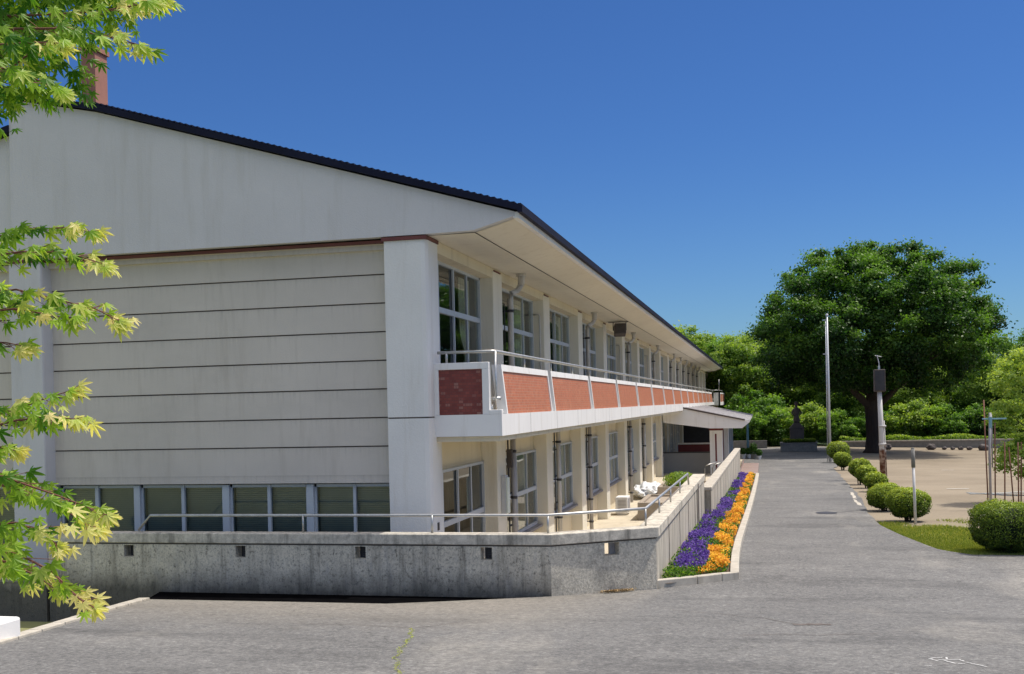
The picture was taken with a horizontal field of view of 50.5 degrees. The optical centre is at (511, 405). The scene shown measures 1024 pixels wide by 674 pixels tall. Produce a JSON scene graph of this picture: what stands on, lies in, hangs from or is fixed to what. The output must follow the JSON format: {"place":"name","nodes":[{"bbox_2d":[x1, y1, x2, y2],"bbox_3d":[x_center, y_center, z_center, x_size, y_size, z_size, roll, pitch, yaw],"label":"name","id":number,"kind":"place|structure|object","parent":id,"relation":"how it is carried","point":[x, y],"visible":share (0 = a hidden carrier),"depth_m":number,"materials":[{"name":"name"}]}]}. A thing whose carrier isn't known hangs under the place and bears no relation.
{"place":"outdoors","nodes":[
{"label":"outdoors","id":0,"kind":"place"},
{"bbox_2d":[0,447,1023,673],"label":"asphalt road","id":1,"kind":"structure","parent":0,"point":[852,575],"depth_m":13.07,"materials":[{"name":"asphalt"}]},
{"bbox_2d":[0,597,149,644],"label":"kerb","id":2,"kind":"structure","parent":1,"relation":"on","point":[38,629],"depth_m":13.15,"materials":[{"name":"concrete"}]},
{"bbox_2d":[150,592,505,603],"bbox_3d":[-2.804,3.024,16.671,6.700,0.055,1.495,-1,0,13],"label":"drain channel","id":3,"kind":"object","parent":1,"relation":"on","point":[283,597],"visible":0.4,"depth_m":17.12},
{"bbox_2d":[391,628,414,673],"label":"moss","id":4,"kind":"object","parent":1,"relation":"on","point":[398,671],"visible":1,"depth_m":10.83,"materials":[{"name":"green plant"}]},
{"bbox_2d":[352,609,871,634],"bbox_3d":[0.968,2.695,13.696,6.803,0.242,2.711,-1,0,13],"label":"asphalt crack","id":5,"kind":"object","parent":1,"relation":"on","point":[679,610],"visible":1,"depth_m":13.02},
{"bbox_2d":[600,587,635,592],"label":"leaf litter","id":6,"kind":"object","parent":1,"relation":"on","point":[617,590],"visible":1,"depth_m":17.00,"materials":[{"name":"plant"}]},
{"bbox_2d":[657,473,758,588],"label":"flowerbed kerb","id":7,"kind":"structure","parent":1,"relation":"on","point":[733,574],"depth_m":18.23,"materials":[{"name":"concrete"}]},
{"bbox_2d":[665,476,754,582],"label":"soil","id":8,"kind":"structure","parent":7,"relation":"in","point":[728,570],"depth_m":20.58,"materials":[{"name":"soil"}]},
{"bbox_2d":[662,473,754,577],"bbox_3d":[7.004,3.047,34.632,1.051,0.911,34.845,-1,0,13],"label":"bed foliage","id":9,"kind":"object","parent":8,"relation":"on","point":[672,570],"visible":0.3,"depth_m":20.58,"materials":[{"name":"green plant"}]},
{"bbox_2d":[673,471,747,567],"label":"violet pansies","id":10,"kind":"object","parent":8,"relation":"on","point":[722,506],"visible":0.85,"depth_m":23.39,"materials":[{"name":"purple plant"}]},
{"bbox_2d":[696,472,755,571],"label":"orange marigolds","id":11,"kind":"object","parent":8,"relation":"on","point":[716,555],"visible":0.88,"depth_m":23.92,"materials":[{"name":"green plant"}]},
{"bbox_2d":[740,448,746,458],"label":"potted plant","id":12,"kind":"object","parent":1,"relation":"on","point":[743,452],"visible":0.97,"depth_m":75.20,"materials":[{"name":"green plant"}]},
{"bbox_2d":[746,447,750,457],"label":"potted plant","id":13,"kind":"object","parent":1,"relation":"on","point":[748,453],"visible":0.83,"depth_m":75.52,"materials":[{"name":"green plant"}]},
{"bbox_2d":[749,442,757,458],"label":"potted plant","id":14,"kind":"object","parent":1,"relation":"on","point":[753,448],"visible":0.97,"depth_m":74.27,"materials":[{"name":"green plant"}]},
{"bbox_2d":[756,449,762,458],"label":"potted plant","id":15,"kind":"object","parent":1,"relation":"on","point":[759,452],"visible":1,"depth_m":73.44,"materials":[{"name":"green plant"}]},
{"bbox_2d":[780,401,817,451],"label":"stone monument","id":16,"kind":"object","parent":1,"relation":"on","point":[796,441],"visible":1,"depth_m":83.47,"materials":[{"name":"grey stone"}]},
{"bbox_2d":[794,623,831,624],"bbox_3d":[3.592,2.624,13.005,0.470,0.021,0.190,-1,0,-4],"label":"asphalt patch","id":17,"kind":"object","parent":1,"relation":"on","point":[812,624],"visible":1,"depth_m":12.97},
{"bbox_2d":[816,512,836,513],"bbox_3d":[9.038,3.093,31.183,0.600,0.016,0.840,-1,0,13],"label":"manhole cover","id":18,"kind":"object","parent":1,"relation":"on","point":[826,512],"visible":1,"depth_m":31.20,"materials":[{"name":"metal"}]},
{"bbox_2d":[825,314,831,461],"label":"flagpole","id":19,"kind":"object","parent":1,"relation":"on","point":[828,385],"visible":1,"depth_m":68.51,"materials":[{"name":"metal"}]},
{"bbox_2d":[850,492,860,504],"bbox_3d":[11.596,3.153,36.700,0.181,0.123,6.305,-1,0,15],"label":"kerb line","id":20,"kind":"object","parent":1,"relation":"on","point":[854,496],"visible":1,"depth_m":36.15,"materials":[{"name":"paint"}]},
{"bbox_2d":[928,657,987,666],"bbox_3d":[4.485,2.391,10.380,0.590,0.132,1.923,-1,0,42],"label":"road marking","id":21,"kind":"object","parent":1,"relation":"on","point":[952,662],"visible":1,"depth_m":10.06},
{"bbox_2d":[0,0,1023,391],"label":"sky","id":22,"kind":"structure","parent":0,"point":[687,149],"materials":[{"name":"blue"}]},
{"bbox_2d":[20,415,1023,631],"bbox_3d":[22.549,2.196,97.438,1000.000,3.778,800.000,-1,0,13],"label":"ground","id":23,"kind":"structure","parent":0,"point":[938,471],"depth_m":48.09,"materials":[{"name":"sand"}]},
{"bbox_2d":[0,616,19,638],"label":"concrete block","id":24,"kind":"structure","parent":23,"relation":"on","point":[9,626],"depth_m":11.81,"materials":[{"name":"white paint"}]},
{"bbox_2d":[0,0,183,623],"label":"maple tree","id":25,"kind":"object","parent":23,"relation":"on","point":[55,31],"visible":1,"depth_m":3.11,"materials":[{"name":"green plant"}]},
{"bbox_2d":[0,473,704,621],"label":"retaining wall","id":26,"kind":"structure","parent":23,"relation":"on","point":[120,566],"depth_m":17.48,"materials":[{"name":"concrete"}]},
{"bbox_2d":[673,320,722,352],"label":"broadleaf tree","id":27,"kind":"object","parent":23,"relation":"on","point":[696,339],"visible":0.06,"depth_m":138.81,"materials":[{"name":"green plant"}]},
{"bbox_2d":[699,331,735,376],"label":"broadleaf tree","id":28,"kind":"object","parent":23,"relation":"on","point":[712,344],"visible":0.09,"depth_m":134.60,"materials":[{"name":"green plant"}]},
{"bbox_2d":[704,448,740,513],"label":"ramp wall","id":29,"kind":"structure","parent":23,"relation":"on","point":[720,480],"depth_m":35.78,"materials":[{"name":"concrete"}]},
{"bbox_2d":[706,331,786,408],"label":"broadleaf tree","id":30,"kind":"object","parent":23,"relation":"on","point":[731,355],"visible":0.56,"depth_m":108.30,"materials":[{"name":"green plant"}]},
{"bbox_2d":[731,409,767,440],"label":"shrub","id":31,"kind":"object","parent":23,"relation":"on","point":[737,433],"visible":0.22,"depth_m":95.54,"materials":[{"name":"green plant"}]},
{"bbox_2d":[724,389,791,443],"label":"shrub","id":32,"kind":"object","parent":23,"relation":"on","point":[740,404],"visible":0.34,"depth_m":100.06,"materials":[{"name":"green plant"}]},
{"bbox_2d":[732,330,788,399],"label":"broadleaf tree","id":33,"kind":"object","parent":23,"relation":"on","point":[762,344],"visible":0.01,"depth_m":117.73,"materials":[{"name":"green plant"}]},
{"bbox_2d":[741,403,801,445],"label":"shrub","id":34,"kind":"object","parent":23,"relation":"on","point":[771,424],"visible":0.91,"depth_m":94.23,"materials":[{"name":"green plant"}]},
{"bbox_2d":[762,366,834,431],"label":"broadleaf tree","id":35,"kind":"object","parent":23,"relation":"on","point":[797,394],"visible":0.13,"depth_m":107.51,"materials":[{"name":"green plant"}]},
{"bbox_2d":[779,400,834,442],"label":"shrub","id":36,"kind":"object","parent":23,"relation":"on","point":[808,416],"visible":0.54,"depth_m":95.26,"materials":[{"name":"green plant"}]},
{"bbox_2d":[800,350,865,421],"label":"broadleaf tree","id":37,"kind":"object","parent":23,"relation":"on","point":[856,407],"visible":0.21,"depth_m":101.87,"materials":[{"name":"green plant"}]},
{"bbox_2d":[825,441,850,459],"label":"clipped bush","id":38,"kind":"object","parent":23,"relation":"on","point":[839,446],"visible":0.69,"depth_m":66.85,"materials":[{"name":"green plant"}]},
{"bbox_2d":[816,408,865,444],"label":"shrub","id":39,"kind":"object","parent":23,"relation":"on","point":[849,428],"visible":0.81,"depth_m":93.29,"materials":[{"name":"green plant"}]},
{"bbox_2d":[833,451,852,469],"bbox_3d":[17.676,2.979,57.943,1.069,1.046,0.963,-1,0,13],"label":"clipped bush","id":40,"kind":"object","parent":23,"relation":"on","point":[841,459],"visible":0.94,"depth_m":57.66,"materials":[{"name":"green plant"}]},
{"bbox_2d":[848,458,870,484],"bbox_3d":[14.385,2.745,44.926,0.977,1.144,1.054,-1,0,13],"label":"clipped bush","id":41,"kind":"object","parent":23,"relation":"on","point":[854,464],"visible":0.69,"depth_m":44.72,"materials":[{"name":"green plant"}]},
{"bbox_2d":[854,464,877,487],"bbox_3d":[13.914,2.804,42.585,0.912,0.956,0.853,-1,0,13],"label":"clipped bush","id":42,"kind":"object","parent":23,"relation":"on","point":[861,471],"visible":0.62,"depth_m":42.38,"materials":[{"name":"green plant"}]},
{"bbox_2d":[862,471,888,488],"bbox_3d":[13.554,2.853,40.400,0.980,0.828,0.964,-1,0,13],"label":"clipped bush","id":43,"kind":"object","parent":23,"relation":"on","point":[870,479],"visible":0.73,"depth_m":40.14,"materials":[{"name":"green plant"}]},
{"bbox_2d":[849,409,905,437],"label":"shrub","id":44,"kind":"object","parent":23,"relation":"on","point":[892,412],"visible":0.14,"depth_m":93.10,"materials":[{"name":"green plant"}]},
{"bbox_2d":[873,355,886,475],"bbox_3d":[16.255,0.535,47.867,0.472,5.506,0.415,-1,0,13],"label":"speaker pole","id":45,"kind":"object","parent":23,"relation":"on","point":[879,381],"visible":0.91,"depth_m":47.77,"materials":[{"name":"metal"}]},
{"bbox_2d":[745,236,1019,452],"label":"zelkova tree","id":46,"kind":"object","parent":23,"relation":"on","point":[953,324],"visible":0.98,"depth_m":76.60,"materials":[{"name":"green plant"}]},
{"bbox_2d":[865,482,900,510],"bbox_3d":[10.942,2.688,31.872,1.094,0.896,1.122,-1,0,13],"label":"clipped bush","id":47,"kind":"object","parent":23,"relation":"on","point":[876,493],"visible":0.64,"depth_m":31.61,"materials":[{"name":"green plant"}]},
{"bbox_2d":[886,444,891,449],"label":"garden rock","id":48,"kind":"object","parent":23,"relation":"on","point":[888,446],"visible":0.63,"depth_m":85.81,"materials":[{"name":"stone"}]},
{"bbox_2d":[882,486,932,521],"bbox_3d":[10.397,2.604,28.502,1.234,0.954,1.111,-1,0,13],"label":"clipped bush","id":49,"kind":"object","parent":23,"relation":"on","point":[898,503],"visible":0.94,"depth_m":28.21,"materials":[{"name":"green plant"}]},
{"bbox_2d":[883,398,942,439],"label":"shrub","id":50,"kind":"object","parent":23,"relation":"on","point":[912,414],"visible":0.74,"depth_m":92.30,"materials":[{"name":"green plant"}]},
{"bbox_2d":[911,448,916,523],"bbox_3d":[10.265,2.075,27.713,0.108,1.980,0.100,-1,0,13],"label":"marker post","id":51,"kind":"object","parent":23,"relation":"on","point":[913,478],"visible":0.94,"depth_m":27.68,"materials":[{"name":"metal"}]},
{"bbox_2d":[882,366,959,410],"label":"broadleaf tree","id":52,"kind":"object","parent":23,"relation":"on","point":[927,395],"visible":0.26,"depth_m":101.18,"materials":[{"name":"green plant"}]},
{"bbox_2d":[842,438,1013,447],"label":"field wall","id":53,"kind":"structure","parent":23,"relation":"on","point":[963,443],"depth_m":89.40,"materials":[{"name":"concrete"}]},
{"bbox_2d":[838,432,1022,440],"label":"wall top grass","id":54,"kind":"structure","parent":23,"relation":"on","point":[909,437],"depth_m":90.23,"materials":[{"name":"green plant"}]},
{"bbox_2d":[926,444,935,449],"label":"garden rock","id":55,"kind":"object","parent":23,"relation":"on","point":[930,446],"visible":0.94,"depth_m":85.37,"materials":[{"name":"stone"}]},
{"bbox_2d":[908,370,966,417],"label":"broadleaf tree","id":56,"kind":"object","parent":23,"relation":"on","point":[954,401],"visible":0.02,"depth_m":109.08,"materials":[{"name":"green plant"}]},
{"bbox_2d":[920,401,981,438],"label":"shrub","id":57,"kind":"object","parent":23,"relation":"on","point":[952,426],"visible":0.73,"depth_m":91.63,"materials":[{"name":"green plant"}]},
{"bbox_2d":[940,402,1007,436],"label":"shrub","id":58,"kind":"object","parent":23,"relation":"on","point":[977,411],"visible":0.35,"depth_m":91.19,"materials":[{"name":"green plant"}]},
{"bbox_2d":[978,444,987,450],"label":"garden rock","id":59,"kind":"object","parent":23,"relation":"on","point":[981,447],"visible":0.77,"depth_m":83.95,"materials":[{"name":"stone"}]},
{"bbox_2d":[983,400,988,499],"bbox_3d":[14.464,1.491,33.105,0.101,3.301,0.040,-1,0,13],"label":"plant stake","id":60,"kind":"object","parent":23,"relation":"on","point":[985,449],"visible":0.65,"depth_m":33.09,"materials":[{"name":"wood"}]},
{"bbox_2d":[949,351,1023,413],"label":"broadleaf tree","id":61,"kind":"object","parent":23,"relation":"on","point":[973,393],"visible":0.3,"depth_m":98.41,"materials":[{"name":"green plant"}]},
{"bbox_2d":[982,413,1006,499],"bbox_3d":[14.105,1.668,31.664,0.660,2.901,0.110,-1,0,13],"label":"blue post","id":62,"kind":"object","parent":23,"relation":"on","point":[990,442],"visible":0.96,"depth_m":31.65,"materials":[{"name":"metal"}]},
{"bbox_2d":[994,423,995,498],"bbox_3d":[14.758,1.836,33.142,0.081,2.601,0.040,-1,0,13],"label":"plant stake","id":63,"kind":"object","parent":23,"relation":"on","point":[995,458],"visible":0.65,"depth_m":33.12,"materials":[{"name":"wood"}]},
{"bbox_2d":[966,491,1023,495],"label":"marker tape","id":64,"kind":"object","parent":23,"relation":"on","point":[1007,493],"visible":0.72,"depth_m":34.51,"materials":[{"name":"plastic"}]},
{"bbox_2d":[976,398,1023,438],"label":"shrub","id":65,"kind":"object","parent":23,"relation":"on","point":[1018,416],"visible":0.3,"depth_m":90.19,"materials":[{"name":"green plant"}]},
{"bbox_2d":[978,344,1023,479],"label":"young tree","id":66,"kind":"object","parent":23,"relation":"on","point":[1016,357],"visible":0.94,"depth_m":33.77,"materials":[{"name":"green plant"}]},
{"bbox_2d":[985,328,1023,392],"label":"broadleaf tree","id":67,"kind":"object","parent":23,"relation":"on","point":[1021,343],"visible":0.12,"depth_m":103.06,"materials":[{"name":"green plant"}]},
{"bbox_2d":[1004,442,1005,501],"bbox_3d":[14.944,2.128,32.895,0.081,2.001,0.040,-1,0,13],"label":"plant stake","id":68,"kind":"object","parent":23,"relation":"on","point":[1004,473],"visible":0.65,"depth_m":32.88,"materials":[{"name":"wood"}]},
{"bbox_2d":[1008,447,1013,501],"bbox_3d":[15.210,2.202,33.039,0.151,1.852,0.040,-1,0,13],"label":"plant stake","id":69,"kind":"object","parent":23,"relation":"on","point":[1011,473],"visible":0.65,"depth_m":33.02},
{"bbox_2d":[1017,442,1018,501],"bbox_3d":[15.314,2.120,32.809,0.061,2.000,0.040,-1,0,13],"label":"plant stake","id":70,"kind":"object","parent":23,"relation":"on","point":[1018,466],"visible":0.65,"depth_m":32.79,"materials":[{"name":"wood"}]},
{"bbox_2d":[1020,442,1021,500],"bbox_3d":[15.523,2.122,33.069,0.091,2.001,0.040,-1,0,13],"label":"plant stake","id":71,"kind":"object","parent":23,"relation":"on","point":[1021,478],"visible":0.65,"depth_m":33.05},
{"bbox_2d":[473,458,742,553],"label":"terrace paving","id":72,"kind":"structure","parent":0,"point":[629,519],"depth_m":37.84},
{"bbox_2d":[0,46,752,572],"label":"school building","id":73,"kind":"structure","parent":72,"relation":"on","point":[316,334],"depth_m":19.40,"materials":[{"name":"white paint"}]},
{"bbox_2d":[0,487,14,557],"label":"window","id":74,"kind":"structure","parent":73,"relation":"in","point":[7,515],"depth_m":20.53,"materials":[{"name":"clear glass"}]},
{"bbox_2d":[62,485,134,530],"bbox_3d":[-7.579,2.329,20.004,1.530,1.700,0.150,-1,0,13],"label":"window","id":75,"kind":"structure","parent":73,"relation":"in","point":[119,497],"depth_m":20.00,"materials":[{"name":"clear glass"}]},
{"bbox_2d":[141,484,224,530],"bbox_3d":[-5.918,2.290,19.620,1.640,1.700,0.150,-1,0,13],"label":"window","id":76,"kind":"structure","parent":73,"relation":"in","point":[162,499],"depth_m":19.68,"materials":[{"name":"grey glass"}]},
{"bbox_2d":[230,484,306,531],"bbox_3d":[-4.272,2.251,19.240,1.480,1.700,0.150,-1,0,13],"label":"window","id":77,"kind":"structure","parent":73,"relation":"in","point":[243,505],"depth_m":19.28,"materials":[{"name":"grey glass"}]},
{"bbox_2d":[315,483,390,555],"bbox_3d":[-2.679,2.214,18.873,1.530,1.700,0.150,-1,0,13],"label":"window","id":78,"kind":"structure","parent":73,"relation":"in","point":[355,492],"depth_m":18.93,"materials":[{"name":"grey glass"}]},
{"bbox_2d":[438,261,481,362],"bbox_3d":[-1.218,-1.312,20.723,0.275,2.640,3.950,-1,0,13],"label":"window","id":79,"kind":"structure","parent":73,"relation":"in","point":[462,313],"depth_m":21.81,"materials":[{"name":"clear glass"}]},
{"bbox_2d":[442,461,485,557],"bbox_3d":[-1.026,2.640,20.700,0.070,2.930,3.950,-1,0,13],"label":"window","id":80,"kind":"structure","parent":73,"relation":"in","point":[481,509],"depth_m":21.64,"materials":[{"name":"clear glass"}]},
{"bbox_2d":[502,288,533,368],"bbox_3d":[-0.083,-1.338,25.644,0.275,2.640,4.550,-1,0,13],"label":"window","id":81,"kind":"structure","parent":73,"relation":"in","point":[520,333],"depth_m":27.03,"materials":[{"name":"clear glass"}]},
{"bbox_2d":[506,449,542,531],"bbox_3d":[0.067,2.129,25.628,0.415,1.960,4.550,-1,0,13],"label":"window","id":82,"kind":"structure","parent":73,"relation":"in","point":[523,489],"depth_m":27.08,"materials":[{"name":"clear glass"}]},
{"bbox_2d":[549,308,569,373],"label":"window","id":83,"kind":"structure","parent":73,"relation":"in","point":[557,342],"depth_m":32.01,"materials":[{"name":"clear glass"}]},
{"bbox_2d":[553,441,577,518],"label":"window","id":84,"kind":"structure","parent":73,"relation":"in","point":[567,507],"depth_m":32.22,"materials":[{"name":"clear glass"}]},
{"bbox_2d":[582,322,595,376],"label":"window","id":85,"kind":"structure","parent":73,"relation":"in","point":[594,338],"depth_m":37.29,"materials":[{"name":"clear glass"}]},
{"bbox_2d":[585,436,602,500],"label":"window","id":86,"kind":"structure","parent":73,"relation":"in","point":[596,491],"depth_m":37.13,"materials":[{"name":"clear glass"}]},
{"bbox_2d":[606,333,615,379],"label":"window","id":87,"kind":"structure","parent":73,"relation":"in","point":[611,346],"depth_m":42.34,"materials":[{"name":"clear glass"}]},
{"bbox_2d":[609,431,621,486],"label":"window","id":88,"kind":"structure","parent":73,"relation":"in","point":[613,436],"depth_m":42.33,"materials":[{"name":"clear glass"}]},
{"bbox_2d":[608,321,627,336],"bbox_3d":[3.754,-2.683,38.238,0.693,0.531,0.504,-1,0,1],"label":"loudspeaker","id":89,"kind":"object","parent":73,"relation":"attached to","point":[619,329],"visible":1,"depth_m":38.05,"materials":[{"name":"metal"}]},
{"bbox_2d":[625,341,631,381],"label":"window","id":90,"kind":"structure","parent":73,"relation":"in","point":[626,342],"depth_m":47.47,"materials":[{"name":"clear glass"}]},
{"bbox_2d":[627,428,636,476],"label":"window","id":91,"kind":"structure","parent":73,"relation":"in","point":[634,471],"depth_m":48.52,"materials":[{"name":"clear glass"}]},
{"bbox_2d":[639,347,644,383],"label":"window","id":92,"kind":"structure","parent":73,"relation":"in","point":[641,350],"depth_m":53.23,"materials":[{"name":"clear glass"}]},
{"bbox_2d":[641,425,648,466],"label":"window","id":93,"kind":"structure","parent":73,"relation":"in","point":[647,464],"depth_m":52.43,"materials":[{"name":"clear glass"}]},
{"bbox_2d":[651,352,652,384],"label":"window","id":94,"kind":"structure","parent":73,"relation":"in","point":[651,352],"depth_m":58.02,"materials":[{"name":"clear glass"}]},
{"bbox_2d":[653,423,658,461],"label":"window","id":95,"kind":"structure","parent":73,"relation":"in","point":[654,424],"depth_m":58.59,"materials":[{"name":"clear glass"}]},
{"bbox_2d":[661,356,663,385],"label":"window","id":96,"kind":"structure","parent":73,"relation":"in","point":[662,379],"depth_m":64.02,"materials":[{"name":"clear glass"}]},
{"bbox_2d":[662,421,664,455],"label":"window","id":97,"kind":"structure","parent":73,"relation":"in","point":[663,424],"depth_m":64.10,"materials":[{"name":"glass"}]},
{"bbox_2d":[615,495,629,514],"bbox_3d":[4.076,3.675,39.817,0.462,0.660,0.812,-1,0,13],"label":"air conditioner unit","id":98,"kind":"object","parent":72,"relation":"on","point":[622,501],"visible":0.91,"depth_m":39.45,"materials":[{"name":"white paint"}]},
{"bbox_2d":[633,481,659,498],"bbox_3d":[5.878,3.634,47.081,1.251,0.698,4.014,-1,0,13],"label":"tarpaulin bundle","id":99,"kind":"object","parent":72,"relation":"on","point":[643,489],"visible":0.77,"depth_m":45.95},
{"bbox_2d":[637,494,671,519],"bbox_3d":[5.881,3.653,38.996,2.350,0.620,3.400,-1,0,13],"label":"planter box","id":100,"kind":"object","parent":72,"relation":"on","point":[646,500],"visible":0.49,"depth_m":37.59,"materials":[{"name":"concrete"}]},
{"bbox_2d":[678,443,709,451],"bbox_3d":[10.775,3.043,64.034,1.850,1.610,0.880,-1,0,13],"label":"porch planter","id":101,"kind":"object","parent":72,"relation":"on","point":[692,447],"visible":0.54,"depth_m":63.64,"materials":[{"name":"red paint"}]},
{"bbox_2d":[704,462,721,480],"bbox_3d":[9.787,3.297,52.068,1.343,1.148,0.224,-1,0,-34],"label":"step handrail","id":102,"kind":"object","parent":72,"relation":"on","point":[712,468],"visible":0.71,"depth_m":51.84,"materials":[{"name":"metal"}]},
{"bbox_2d":[733,440,766,448],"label":"garden wall","id":103,"kind":"structure","parent":72,"relation":"on","point":[759,443],"depth_m":90.88,"materials":[{"name":"concrete"}]},
{"bbox_2d":[657,481,705,493],"bbox_3d":[7.587,3.648,46.607,2.350,0.550,3.400,-1,0,13],"label":"planter box","id":104,"kind":"object","parent":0,"point":[662,488],"visible":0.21,"depth_m":45.18,"materials":[{"name":"concrete"}]},
{"bbox_2d":[663,471,691,486],"bbox_3d":[7.180,3.188,46.384,1.509,0.804,1.376,-1,0,13],"label":"leafy plant","id":105,"kind":"object","parent":104,"relation":"in","point":[673,478],"visible":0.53,"depth_m":46.09,"materials":[{"name":"green plant"}]},
{"bbox_2d":[740,459,758,472],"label":"brick path","id":106,"kind":"structure","parent":0,"point":[749,467],"depth_m":61.70,"materials":[{"name":"brick"}]},
{"bbox_2d":[877,518,1023,554],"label":"grass","id":107,"kind":"structure","parent":0,"point":[954,538],"depth_m":24.36,"materials":[{"name":"plant"}]},
{"bbox_2d":[965,498,1023,552],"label":"clipped bush","id":108,"kind":"object","parent":107,"relation":"on","point":[1002,528],"visible":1,"depth_m":20.95,"materials":[{"name":"green plant"}]},
{"label":"terrain","id":109,"kind":"structure","parent":0,"visible":0},
{"bbox_2d":[842,381,984,426],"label":"woodland","id":110,"kind":"object","parent":109,"relation":"on","point":[954,410],"visible":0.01,"depth_m":140.76,"materials":[{"name":"green plant"}]}
]}

